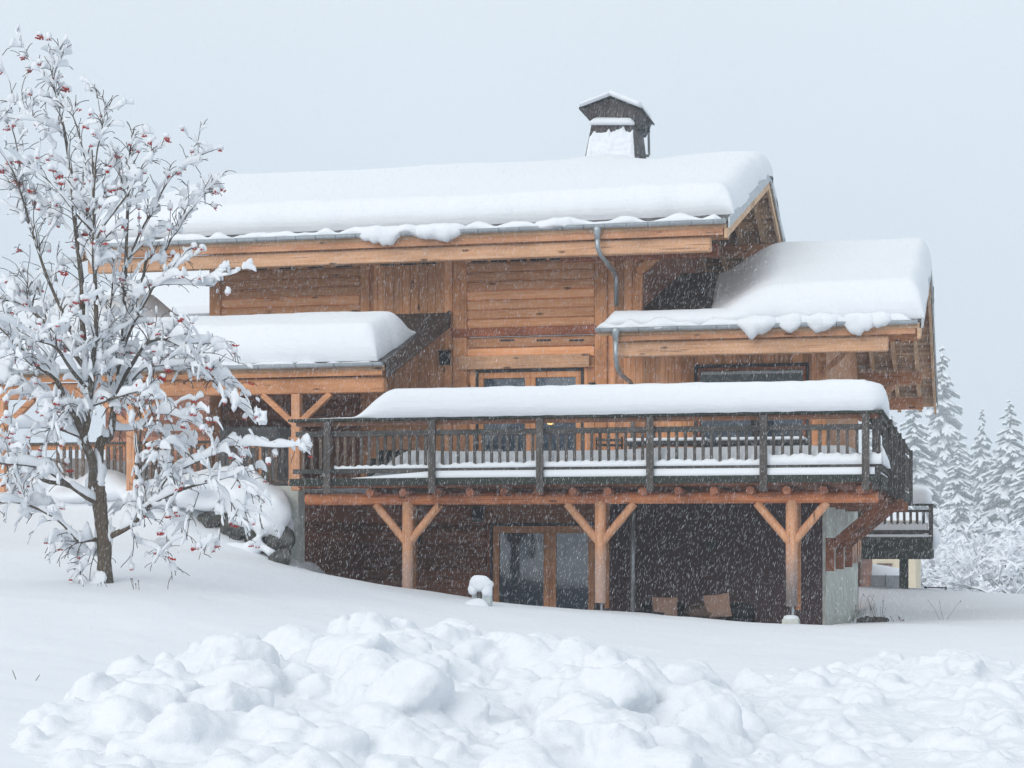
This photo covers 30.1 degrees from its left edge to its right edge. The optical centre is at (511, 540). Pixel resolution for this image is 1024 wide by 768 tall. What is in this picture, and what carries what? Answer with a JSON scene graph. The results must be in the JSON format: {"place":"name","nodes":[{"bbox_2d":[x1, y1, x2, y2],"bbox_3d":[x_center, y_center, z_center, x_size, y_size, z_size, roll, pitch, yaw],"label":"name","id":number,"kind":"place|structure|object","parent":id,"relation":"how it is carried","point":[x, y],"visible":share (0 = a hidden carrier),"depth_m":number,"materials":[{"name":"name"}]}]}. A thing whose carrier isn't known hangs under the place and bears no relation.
{"place":"outdoors","nodes":[
{"label":"outdoors","id":0,"kind":"place"},
{"bbox_2d":[0,458,1023,767],"bbox_3d":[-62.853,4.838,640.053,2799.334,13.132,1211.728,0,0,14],"label":"snowy ground","id":1,"kind":"structure","parent":0,"point":[64,640],"depth_m":27.43,"materials":[{"name":"white snow"}]},
{"bbox_2d":[8,466,293,555],"bbox_3d":[-7.996,-0.606,37.779,8.979,1.936,2.077,0,0,28],"label":"snow mound","id":2,"kind":"object","parent":1,"relation":"on","point":[116,480],"visible":0.3,"depth_m":35.66,"materials":[{"name":"white snow"}]},
{"bbox_2d":[103,270,208,471],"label":"neighbour house","id":3,"kind":"structure","parent":1,"relation":"on","point":[199,298],"depth_m":65.73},
{"bbox_2d":[0,23,312,585],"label":"rowan tree","id":4,"kind":"object","parent":1,"relation":"on","point":[123,386],"visible":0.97,"depth_m":26.75,"materials":[{"name":"white plant"}]},
{"bbox_2d":[196,511,227,527],"bbox_3d":[-5.665,-0.441,36.223,0.678,0.483,0.648,0,0,-13],"label":"boulder","id":5,"kind":"object","parent":1,"relation":"on","point":[208,519],"visible":0.43,"depth_m":36.02,"materials":[{"name":"grey stone"}]},
{"bbox_2d":[221,518,247,539],"bbox_3d":[-5.165,-0.171,35.920,0.887,0.506,0.643,0,0,14],"label":"boulder","id":6,"kind":"object","parent":1,"relation":"on","point":[239,534],"visible":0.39,"depth_m":35.69,"materials":[{"name":"grey stone"}]},
{"bbox_2d":[244,529,264,542],"bbox_3d":[-4.731,-0.063,35.728,0.606,0.492,0.641,0,0,-8],"label":"boulder","id":7,"kind":"object","parent":1,"relation":"on","point":[253,536],"visible":0.21,"depth_m":35.47,"materials":[{"name":"grey stone"}]},
{"bbox_2d":[263,526,294,553],"bbox_3d":[-4.317,-0.007,35.513,0.637,0.808,0.676,0,0,-19],"label":"boulder","id":8,"kind":"object","parent":1,"relation":"on","point":[287,536],"visible":0.6,"depth_m":35.30,"materials":[{"name":"grey stone"}]},
{"bbox_2d":[268,548,292,564],"bbox_3d":[-4.282,0.312,35.069,0.423,0.366,0.470,0,0,-15],"label":"boulder","id":9,"kind":"object","parent":1,"relation":"on","point":[281,554],"visible":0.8,"depth_m":34.93,"materials":[{"name":"grey stone"}]},
{"bbox_2d":[276,486,304,561],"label":"retaining wall","id":10,"kind":"structure","parent":1,"relation":"on","point":[299,527],"depth_m":36.27,"materials":[{"name":"concrete"}]},
{"bbox_2d":[3,611,779,767],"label":"snow bank","id":11,"kind":"structure","parent":1,"relation":"on","point":[551,718],"depth_m":14.62,"materials":[{"name":"white snow"}]},
{"bbox_2d":[0,96,937,624],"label":"chalet","id":12,"kind":"object","parent":1,"relation":"on","point":[574,298],"visible":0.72,"depth_m":38.45,"materials":[{"name":"brown wood"}]},
{"bbox_2d":[13,360,368,369],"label":"gutter snow","id":13,"kind":"structure","parent":12,"relation":"on","point":[20,367],"depth_m":35.86,"materials":[{"name":"white snow"}]},
{"bbox_2d":[0,295,415,367],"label":"roof snow","id":14,"kind":"structure","parent":12,"relation":"on","point":[300,330],"depth_m":36.07,"materials":[{"name":"white snow"}]},
{"bbox_2d":[219,426,303,485],"bbox_3d":[-5.157,-1.670,39.313,1.357,1.300,1.680,0,0,14],"label":"railing","id":15,"kind":"object","parent":12,"relation":"on","point":[264,431],"visible":0.19,"depth_m":38.54,"materials":[{"name":"wood"}]},
{"bbox_2d":[367,450,407,476],"bbox_3d":[-2.426,-1.440,38.565,0.827,0.820,0.870,0,0,14],"label":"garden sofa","id":16,"kind":"object","parent":12,"relation":"on","point":[389,457],"visible":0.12,"depth_m":38.75,"materials":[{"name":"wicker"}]},
{"bbox_2d":[107,213,721,245],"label":"gutter snow","id":17,"kind":"structure","parent":12,"relation":"on","point":[380,235],"depth_m":37.46,"materials":[{"name":"white snow"}]},
{"bbox_2d":[96,151,785,240],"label":"roof snow","id":18,"kind":"structure","parent":12,"relation":"on","point":[291,186],"depth_m":39.15,"materials":[{"name":"white snow"}]},
{"bbox_2d":[476,368,583,450],"bbox_3d":[0.396,-2.328,39.344,2.271,2.416,0.370,0,0,14],"label":"window","id":19,"kind":"structure","parent":12,"relation":"in","point":[493,378],"depth_m":39.19,"materials":[{"name":"brown wood"}]},
{"bbox_2d":[490,523,597,609],"bbox_3d":[0.655,0.844,39.168,2.244,2.412,0.150,0,0,14],"label":"window","id":20,"kind":"structure","parent":12,"relation":"in","point":[574,538],"depth_m":39.13,"materials":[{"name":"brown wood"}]},
{"bbox_2d":[315,445,860,492],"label":"deck snow","id":21,"kind":"structure","parent":12,"relation":"on","point":[833,448],"depth_m":34.15,"materials":[{"name":"white snow"}]},
{"bbox_2d":[318,379,889,418],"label":"rail snow","id":22,"kind":"structure","parent":12,"relation":"on","point":[838,397],"depth_m":33.65,"materials":[{"name":"white snow"}]},
{"bbox_2d":[334,452,881,468],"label":"rail snow","id":23,"kind":"structure","parent":12,"relation":"on","point":[793,459],"depth_m":33.60,"materials":[{"name":"white snow"}]},
{"bbox_2d":[595,437,622,449],"bbox_3d":[1.847,-1.526,36.897,0.542,0.992,0.435,0,0,14],"label":"slatted chair","id":24,"kind":"object","parent":12,"relation":"on","point":[613,445],"visible":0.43,"depth_m":37.07,"materials":[{"name":"black metal"}]},
{"bbox_2d":[589,117,634,124],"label":"ledge snow","id":25,"kind":"structure","parent":12,"relation":"on","point":[609,121],"depth_m":43.85,"materials":[{"name":"white snow"}]},
{"bbox_2d":[579,90,650,117],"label":"hood snow","id":26,"kind":"structure","parent":12,"relation":"on","point":[632,101],"depth_m":43.60,"materials":[{"name":"white snow"}]},
{"bbox_2d":[358,467,874,477],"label":"ledge snow","id":27,"kind":"structure","parent":12,"relation":"on","point":[637,472],"depth_m":33.78,"materials":[{"name":"white snow"}]},
{"bbox_2d":[627,441,709,448],"bbox_3d":[3.044,-1.473,37.022,1.628,0.886,0.800,0,0,14],"label":"outdoor table","id":28,"kind":"object","parent":12,"relation":"on","point":[680,444],"visible":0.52,"depth_m":36.69,"materials":[{"name":"black metal"}]},
{"bbox_2d":[627,437,709,441],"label":"snow layer","id":29,"kind":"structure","parent":28,"relation":"on","point":[671,439],"depth_m":36.63,"materials":[{"name":"white snow"}]},
{"bbox_2d":[695,363,808,446],"bbox_3d":[4.830,-2.330,38.272,2.279,2.421,0.370,0,0,14],"label":"window","id":30,"kind":"structure","parent":12,"relation":"in","point":[707,374],"depth_m":38.14,"materials":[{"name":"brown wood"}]},
{"bbox_2d":[597,311,910,339],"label":"gutter snow","id":31,"kind":"structure","parent":12,"relation":"on","point":[762,325],"depth_m":35.78,"materials":[{"name":"white snow"}]},
{"bbox_2d":[750,420,767,436],"bbox_3d":[4.837,-1.748,37.208,0.360,1.437,0.384,0,0,14],"label":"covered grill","id":32,"kind":"object","parent":12,"relation":"on","point":[754,422],"visible":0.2,"depth_m":37.08,"materials":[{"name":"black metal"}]},
{"bbox_2d":[714,440,807,446],"bbox_3d":[4.806,-1.470,36.596,1.730,0.881,0.800,0,0,14],"label":"outdoor table","id":33,"kind":"object","parent":12,"relation":"on","point":[777,443],"visible":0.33,"depth_m":36.29,"materials":[{"name":"black metal"}]},
{"bbox_2d":[716,436,807,440],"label":"snow layer","id":34,"kind":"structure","parent":33,"relation":"on","point":[768,438],"depth_m":36.24,"materials":[{"name":"white snow"}]},
{"bbox_2d":[604,238,937,383],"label":"roof snow","id":35,"kind":"structure","parent":12,"relation":"on","point":[826,301],"depth_m":36.84,"materials":[{"name":"white snow"}]},
{"bbox_2d":[783,615,798,619],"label":"base snow","id":36,"kind":"structure","parent":12,"relation":"on","point":[790,617],"depth_m":33.61,"materials":[{"name":"white snow"}]},
{"bbox_2d":[881,446,890,468],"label":"rail snow","id":37,"kind":"structure","parent":12,"relation":"on","point":[885,462],"depth_m":32.92,"materials":[{"name":"white snow"}]},
{"bbox_2d":[465,598,488,606],"bbox_3d":[-0.585,1.155,30.902,0.504,0.441,0.450,0,0,14],"label":"snow mound","id":38,"kind":"object","parent":1,"relation":"on","point":[475,601],"visible":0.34,"depth_m":30.79,"materials":[{"name":"white snow"}]},
{"bbox_2d":[472,591,491,605],"bbox_3d":[-0.497,1.030,31.043,0.330,0.610,0.150,0,0,14],"label":"marker post","id":39,"kind":"object","parent":1,"relation":"on","point":[481,596],"visible":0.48,"depth_m":30.97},
{"bbox_2d":[468,575,493,596],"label":"snow cap","id":40,"kind":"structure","parent":39,"relation":"on","point":[478,582],"depth_m":30.90,"materials":[{"name":"white snow"}]},
{"bbox_2d":[642,601,683,616],"bbox_3d":[2.947,1.455,36.969,0.738,0.591,0.701,0,0,-22],"label":"wicker armchair","id":41,"kind":"object","parent":1,"relation":"on","point":[647,607],"visible":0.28,"depth_m":36.99,"materials":[{"name":"grey wicker"}]},
{"bbox_2d":[652,597,677,615],"bbox_3d":[2.945,1.285,36.685,0.500,0.400,0.160,1,9,14],"label":"cushion","id":42,"kind":"object","parent":41,"relation":"on","point":[669,605],"visible":0.84,"depth_m":36.61,"materials":[{"name":"beige fabric"}]},
{"bbox_2d":[683,603,728,619],"bbox_3d":[3.763,1.478,36.773,0.773,0.543,0.735,0,0,-22],"label":"wicker armchair","id":43,"kind":"object","parent":1,"relation":"on","point":[701,611],"visible":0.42,"depth_m":36.56,"materials":[{"name":"wicker"}]},
{"bbox_2d":[703,593,731,618],"bbox_3d":[3.936,1.250,36.446,0.500,0.460,0.160,-7,7,14],"label":"cushion","id":44,"kind":"object","parent":43,"relation":"on","point":[718,602],"visible":0.99,"depth_m":36.38,"materials":[{"name":"beige fabric"}]},
{"bbox_2d":[726,602,754,621],"bbox_3d":[4.377,1.476,36.927,0.597,0.547,0.568,0,0,-22],"label":"wicker armchair","id":45,"kind":"object","parent":1,"relation":"on","point":[746,608],"visible":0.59,"depth_m":36.73,"materials":[{"name":"grey wicker"}]},
{"bbox_2d":[850,594,885,622],"bbox_3d":[7.012,1.391,37.487,0.710,0.686,0.276,0,0,3],"label":"dry plant","id":46,"kind":"object","parent":1,"relation":"on","point":[870,613],"visible":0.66,"depth_m":37.51,"materials":[{"name":"plant"}]},
{"bbox_2d":[856,616,888,622],"bbox_3d":[7.126,1.612,37.599,0.660,0.258,0.249,0,0,2],"label":"shrub","id":47,"kind":"object","parent":1,"relation":"on","point":[866,618],"visible":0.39,"depth_m":37.54,"materials":[{"name":"grey plant"}]},
{"bbox_2d":[870,430,881,473],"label":"spruce tree","id":48,"kind":"object","parent":1,"relation":"on","point":[871,443],"visible":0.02,"depth_m":486.58,"materials":[{"name":"white plant"}]},
{"bbox_2d":[729,648,1023,767],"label":"snow bank","id":49,"kind":"structure","parent":1,"relation":"on","point":[861,726],"depth_m":16.73,"materials":[{"name":"white snow"}]},
{"bbox_2d":[871,575,898,586],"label":"metal fence","id":50,"kind":"object","parent":1,"relation":"on","point":[880,581],"visible":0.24,"depth_m":60.90,"materials":[{"name":"metal"}]},
{"bbox_2d":[872,564,898,574],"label":"snow mound","id":51,"kind":"object","parent":1,"relation":"on","point":[877,569],"visible":0.16,"depth_m":61.76,"materials":[{"name":"white snow"}]},
{"bbox_2d":[881,415,897,477],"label":"spruce tree","id":52,"kind":"object","parent":1,"relation":"on","point":[895,422],"depth_m":498.98,"materials":[{"name":"white plant"}]},
{"bbox_2d":[875,615,903,621],"bbox_3d":[7.269,1.556,36.513,0.598,0.248,0.252,0,0,14],"label":"dry plant","id":53,"kind":"object","parent":1,"relation":"on","point":[882,620],"visible":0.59,"depth_m":36.54,"materials":[{"name":"plant"}]},
{"bbox_2d":[858,504,935,588],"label":"neighbour chalet","id":54,"kind":"object","parent":1,"relation":"on","point":[920,545],"visible":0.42,"depth_m":53.00,"materials":[{"name":"black wood"}]},
{"bbox_2d":[866,534,931,536],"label":"ledge snow","id":55,"kind":"structure","parent":54,"relation":"on","point":[896,535],"depth_m":52.88,"materials":[{"name":"white snow"}]},
{"bbox_2d":[873,521,927,529],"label":"rail snow","id":56,"kind":"structure","parent":54,"relation":"on","point":[901,526],"depth_m":52.89,"materials":[{"name":"white snow"}]},
{"bbox_2d":[905,488,931,503],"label":"rail snow","id":57,"kind":"structure","parent":54,"relation":"on","point":[924,494],"depth_m":52.61,"materials":[{"name":"white snow"}]},
{"bbox_2d":[913,485,931,494],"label":"heaped snow","id":58,"kind":"structure","parent":54,"relation":"on","point":[917,487],"depth_m":54.99,"materials":[{"name":"white snow"}]},
{"bbox_2d":[927,528,940,548],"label":"heaped snow","id":59,"kind":"structure","parent":54,"relation":"on","point":[936,535],"depth_m":53.88,"materials":[{"name":"white snow"}]},
{"bbox_2d":[872,512,925,587],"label":"beige house","id":60,"kind":"structure","parent":1,"relation":"on","point":[914,566],"depth_m":76.40,"materials":[{"name":"beige paint"}]},
{"bbox_2d":[877,563,892,566],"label":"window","id":61,"kind":"structure","parent":60,"relation":"in","point":[886,564],"depth_m":76.52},
{"bbox_2d":[899,410,945,533],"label":"spruce tree","id":62,"kind":"object","parent":1,"relation":"on","point":[913,439],"visible":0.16,"depth_m":373.06,"materials":[{"name":"white plant"}]},
{"bbox_2d":[924,586,946,589],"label":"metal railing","id":63,"kind":"object","parent":1,"relation":"on","point":[925,587],"visible":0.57,"depth_m":58.58,"materials":[{"name":"grey metal"}]},
{"bbox_2d":[920,346,975,508],"bbox_3d":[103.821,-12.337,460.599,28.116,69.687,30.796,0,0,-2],"label":"spruce tree","id":64,"kind":"object","parent":1,"relation":"on","point":[947,448],"visible":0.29,"depth_m":457.55,"materials":[{"name":"white plant"}]},
{"bbox_2d":[923,560,982,591],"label":"frosted bush","id":65,"kind":"object","parent":1,"relation":"on","point":[926,572],"visible":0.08,"depth_m":122.74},
{"bbox_2d":[921,541,988,588],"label":"frosted bush","id":66,"kind":"object","parent":1,"relation":"on","point":[924,581],"visible":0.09,"depth_m":128.03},
{"bbox_2d":[934,443,981,543],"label":"spruce tree","id":67,"kind":"object","parent":1,"relation":"on","point":[959,512],"visible":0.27,"depth_m":342.14,"materials":[{"name":"white plant"}]},
{"bbox_2d":[924,509,999,560],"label":"frosted bush","id":68,"kind":"object","parent":1,"relation":"on","point":[970,527],"visible":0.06,"depth_m":143.87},
{"bbox_2d":[922,525,1023,577],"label":"frosted bush","id":69,"kind":"object","parent":1,"relation":"on","point":[931,564],"visible":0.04,"depth_m":136.12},
{"bbox_2d":[930,507,1023,593],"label":"frosted bush","id":70,"kind":"object","parent":1,"relation":"on","point":[1009,552],"visible":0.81,"depth_m":109.21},
{"bbox_2d":[965,408,995,532],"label":"spruce tree","id":71,"kind":"object","parent":1,"relation":"on","point":[984,455],"visible":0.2,"depth_m":404.20,"materials":[{"name":"white plant"}]},
{"bbox_2d":[939,518,1023,559],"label":"frosted bush","id":72,"kind":"object","parent":1,"relation":"on","point":[979,544],"depth_m":146.24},
{"bbox_2d":[941,527,1023,593],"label":"frosted bush","id":73,"kind":"object","parent":1,"relation":"on","point":[993,575],"visible":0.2,"depth_m":114.96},
{"bbox_2d":[976,399,1023,552],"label":"spruce tree","id":74,"kind":"object","parent":1,"relation":"on","point":[999,472],"visible":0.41,"depth_m":357.06,"materials":[{"name":"white plant"}]},
{"bbox_2d":[1008,459,1023,539],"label":"spruce tree","id":75,"kind":"object","parent":1,"relation":"on","point":[1018,500],"visible":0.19,"depth_m":327.73,"materials":[{"name":"white plant"}]},
{"bbox_2d":[0,0,1023,710],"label":"falling snow","id":76,"kind":"structure","parent":0,"point":[510,330],"depth_m":19.52,"materials":[{"name":"white snow"}]},
{"bbox_2d":[0,0,1023,466],"label":"sky","id":77,"kind":"structure","parent":0,"point":[336,135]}
]}

